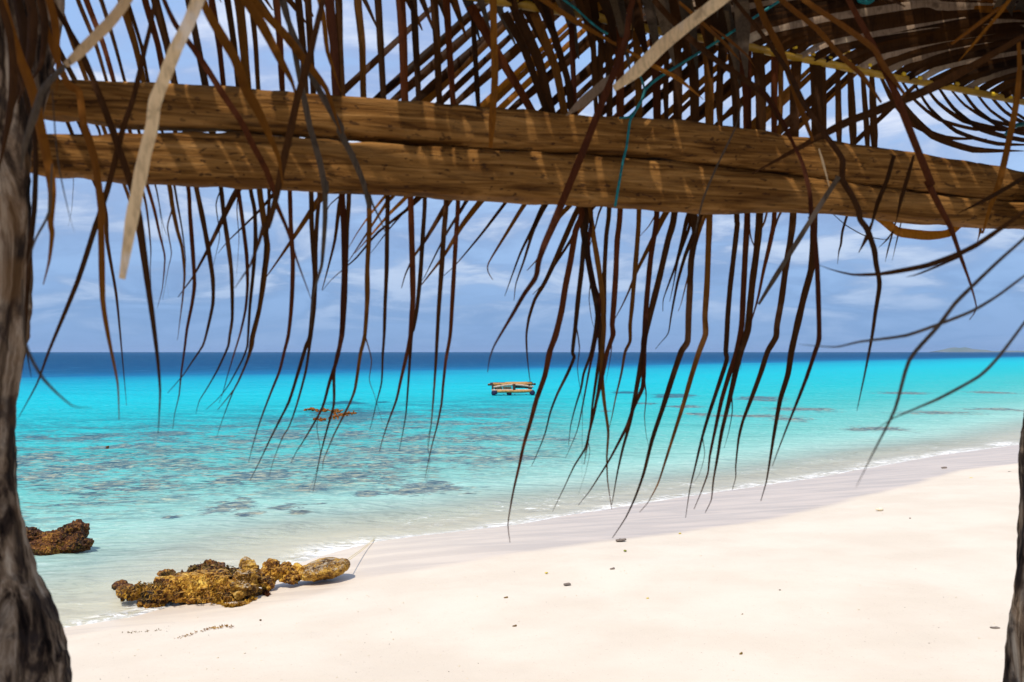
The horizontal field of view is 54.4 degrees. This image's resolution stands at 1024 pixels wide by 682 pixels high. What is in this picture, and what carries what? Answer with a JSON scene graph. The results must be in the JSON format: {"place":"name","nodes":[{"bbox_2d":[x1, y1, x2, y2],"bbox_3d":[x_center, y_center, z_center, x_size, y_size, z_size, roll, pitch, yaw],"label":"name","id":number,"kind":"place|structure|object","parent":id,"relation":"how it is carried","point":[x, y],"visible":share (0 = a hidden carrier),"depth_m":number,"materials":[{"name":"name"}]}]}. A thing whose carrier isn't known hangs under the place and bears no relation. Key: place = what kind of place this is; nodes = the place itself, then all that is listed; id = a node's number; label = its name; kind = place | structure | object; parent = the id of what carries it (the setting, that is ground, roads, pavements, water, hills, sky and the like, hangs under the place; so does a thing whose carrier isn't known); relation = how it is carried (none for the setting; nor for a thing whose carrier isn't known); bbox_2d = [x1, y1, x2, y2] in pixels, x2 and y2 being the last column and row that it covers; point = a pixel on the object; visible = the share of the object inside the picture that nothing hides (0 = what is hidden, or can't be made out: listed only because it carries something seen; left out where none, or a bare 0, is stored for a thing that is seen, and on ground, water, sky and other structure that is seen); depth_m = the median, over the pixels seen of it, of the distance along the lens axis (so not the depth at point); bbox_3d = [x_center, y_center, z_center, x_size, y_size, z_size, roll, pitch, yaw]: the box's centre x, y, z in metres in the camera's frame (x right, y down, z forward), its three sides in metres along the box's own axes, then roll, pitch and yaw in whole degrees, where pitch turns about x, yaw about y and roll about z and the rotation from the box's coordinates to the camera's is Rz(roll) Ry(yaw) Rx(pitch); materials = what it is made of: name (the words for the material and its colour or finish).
{"place":"outdoors","nodes":[
{"label":"outdoors","id":0,"kind":"place"},
{"bbox_2d":[15,352,1023,627],"bbox_3d":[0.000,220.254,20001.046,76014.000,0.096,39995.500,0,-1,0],"label":"sea","id":1,"kind":"structure","parent":0,"point":[147,482],"depth_m":28.29,"materials":[{"name":"liquid"}]},
{"bbox_2d":[26,519,93,555],"bbox_3d":[-5.200,2.187,10.853,1.249,0.446,0.506,0,-1,0],"label":"shore rock","id":2,"kind":"object","parent":1,"relation":"in","point":[70,537],"visible":0.62,"depth_m":10.79,"materials":[{"name":"brown stone"}]},
{"bbox_2d":[303,407,356,420],"bbox_3d":[-6.303,2.561,34.987,1.724,0.177,6.546,0,-1,-15],"label":"coral patch","id":3,"kind":"object","parent":1,"relation":"on","point":[334,413],"visible":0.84,"depth_m":35.37,"materials":[{"name":"brown stone"}]},
{"bbox_2d":[488,382,535,394],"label":"raft","id":4,"kind":"object","parent":1,"relation":"on","point":[498,386],"visible":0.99,"depth_m":50.49,"materials":[{"name":"brown wood"}]},
{"bbox_2d":[27,0,1023,351],"label":"sky","id":5,"kind":"structure","parent":0,"point":[482,308],"materials":[{"name":"blue"}]},
{"bbox_2d":[46,426,1021,681],"bbox_3d":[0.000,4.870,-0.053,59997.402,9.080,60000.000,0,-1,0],"label":"beach","id":6,"kind":"structure","parent":0,"point":[687,621],"depth_m":8.04,"materials":[{"name":"beige sand"}]},
{"bbox_2d":[0,0,71,681],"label":"tree trunk","id":7,"kind":"object","parent":6,"relation":"on","point":[33,643],"visible":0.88,"depth_m":1.92,"materials":[{"name":"brown plant"}]},
{"bbox_2d":[0,0,385,433],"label":"palm frond","id":8,"kind":"object","parent":7,"relation":"attached to","point":[21,53],"visible":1,"depth_m":1.81,"materials":[{"name":"brown plant"}]},
{"bbox_2d":[220,0,904,85],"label":"palm frond","id":9,"kind":"object","parent":7,"relation":"attached to","point":[721,20],"visible":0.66,"depth_m":2.68,"materials":[{"name":"brown plant"}]},
{"bbox_2d":[51,0,479,502],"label":"palm frond","id":10,"kind":"object","parent":9,"relation":"hanging from","point":[334,13],"visible":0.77,"depth_m":2.52,"materials":[{"name":"brown plant"}]},
{"bbox_2d":[563,0,607,34],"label":"twine","id":11,"kind":"object","parent":9,"relation":"attached to","point":[585,17],"visible":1,"depth_m":2.63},
{"bbox_2d":[487,0,1023,486],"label":"palm frond","id":12,"kind":"object","parent":9,"relation":"attached to","point":[657,50],"visible":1,"depth_m":2.25,"materials":[{"name":"brown plant"}]},
{"bbox_2d":[111,559,266,608],"bbox_3d":[-2.950,2.181,8.975,1.559,0.352,1.161,0,-1,0],"label":"rock ledge","id":13,"kind":"object","parent":6,"relation":"on","point":[207,581],"visible":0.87,"depth_m":8.66,"materials":[{"name":"brown stone"}]},
{"bbox_2d":[193,596,257,607],"bbox_3d":[-2.450,2.227,8.552,0.694,0.107,0.358,0,-1,39],"label":"gold seaweed","id":14,"kind":"object","parent":13,"relation":"on","point":[245,601],"visible":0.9,"depth_m":8.38,"materials":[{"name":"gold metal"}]},
{"bbox_2d":[180,624,233,638],"bbox_3d":[-2.293,2.141,7.353,0.172,0.031,0.469,-1,-1,45],"label":"seaweed line","id":15,"kind":"object","parent":6,"relation":"on","point":[215,627],"visible":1,"depth_m":7.46,"materials":[{"name":"brown plant"}]},
{"bbox_2d":[229,556,259,600],"bbox_3d":[-2.314,2.055,8.621,0.256,0.333,0.353,0,-1,0],"label":"rock","id":16,"kind":"object","parent":6,"relation":"on","point":[245,575],"visible":1,"depth_m":8.58,"materials":[{"name":"stone"}]},
{"bbox_2d":[262,589,270,595],"bbox_3d":[-2.178,2.209,8.780,0.094,0.074,0.389,0,-1,-22],"label":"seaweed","id":17,"kind":"object","parent":6,"relation":"on","point":[265,592],"visible":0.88,"depth_m":8.71,"materials":[{"name":"brown plant"}]},
{"bbox_2d":[260,558,305,590],"bbox_3d":[-2.081,2.107,9.048,0.469,0.251,0.320,0,-1,-20],"label":"reef chunk","id":18,"kind":"object","parent":6,"relation":"on","point":[275,570],"visible":0.94,"depth_m":8.99,"materials":[{"name":"stone"}]},
{"bbox_2d":[299,557,349,581],"bbox_3d":[-1.723,2.095,9.150,0.482,0.208,0.468,0,-1,0],"label":"boulder","id":19,"kind":"object","parent":6,"relation":"on","point":[325,568],"visible":0.97,"depth_m":9.00,"materials":[{"name":"beige stone"}]},
{"bbox_2d":[82,511,994,680],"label":"shell grit","id":20,"kind":"object","parent":6,"relation":"on","point":[493,636],"visible":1,"depth_m":6.79,"materials":[{"name":"brown"}]},
{"bbox_2d":[1003,414,1023,681],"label":"tree trunk","id":21,"kind":"object","parent":6,"relation":"on","point":[1014,660],"visible":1,"depth_m":2.84,"materials":[{"name":"brown plant"}]},
{"bbox_2d":[30,131,1023,229],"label":"beam plank","id":22,"kind":"object","parent":21,"relation":"attached to","point":[224,159],"visible":0.85,"depth_m":2.50,"materials":[{"name":"brown wood"}]},
{"bbox_2d":[466,0,1023,540],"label":"palm frond","id":23,"kind":"object","parent":22,"relation":"attached to","point":[914,38],"visible":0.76,"depth_m":2.85,"materials":[{"name":"brown plant"}]},
{"bbox_2d":[909,0,1023,26],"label":"palm frond","id":24,"kind":"object","parent":23,"relation":"on","point":[985,8],"visible":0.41,"depth_m":3.03,"materials":[{"name":"beige plant"}]},
{"bbox_2d":[856,0,873,4],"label":"twine","id":25,"kind":"object","parent":24,"relation":"attached to","point":[866,2],"visible":1,"depth_m":2.88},
{"bbox_2d":[43,79,1023,201],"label":"beam plank","id":26,"kind":"object","parent":21,"relation":"attached to","point":[197,108],"visible":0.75,"depth_m":2.53,"materials":[{"name":"brown wood"}]},
{"bbox_2d":[619,76,644,118],"bbox_3d":[0.314,-0.641,2.602,0.074,0.128,0.006,0,-1,-17],"label":"twine","id":27,"kind":"object","parent":26,"relation":"attached to","point":[643,84],"visible":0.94,"depth_m":2.61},
{"bbox_2d":[614,1,778,206],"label":"twine","id":28,"kind":"object","parent":26,"relation":"attached to","point":[657,79],"visible":0.92,"depth_m":2.59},
{"bbox_2d":[641,0,1023,15],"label":"palm frond","id":29,"kind":"object","parent":21,"relation":"attached to","point":[1011,5],"visible":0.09,"depth_m":3.04,"materials":[{"name":"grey plant"}]},
{"bbox_2d":[178,2,929,382],"bbox_3d":[0.266,-0.509,2.853,2.310,1.249,0.184,0,-1,-15],"label":"palm frond","id":30,"kind":"object","parent":29,"relation":"hanging from","point":[464,60],"visible":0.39,"depth_m":2.76,"materials":[{"name":"brown plant"}]},
{"bbox_2d":[1004,122,1023,135],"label":"twine","id":31,"kind":"object","parent":21,"relation":"attached to","point":[1021,124],"visible":0.5,"depth_m":3.02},
{"bbox_2d":[932,347,1023,351],"bbox_3d":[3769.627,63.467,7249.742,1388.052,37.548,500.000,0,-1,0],"label":"island","id":32,"kind":"structure","parent":0,"point":[962,349],"depth_m":7098.06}
]}

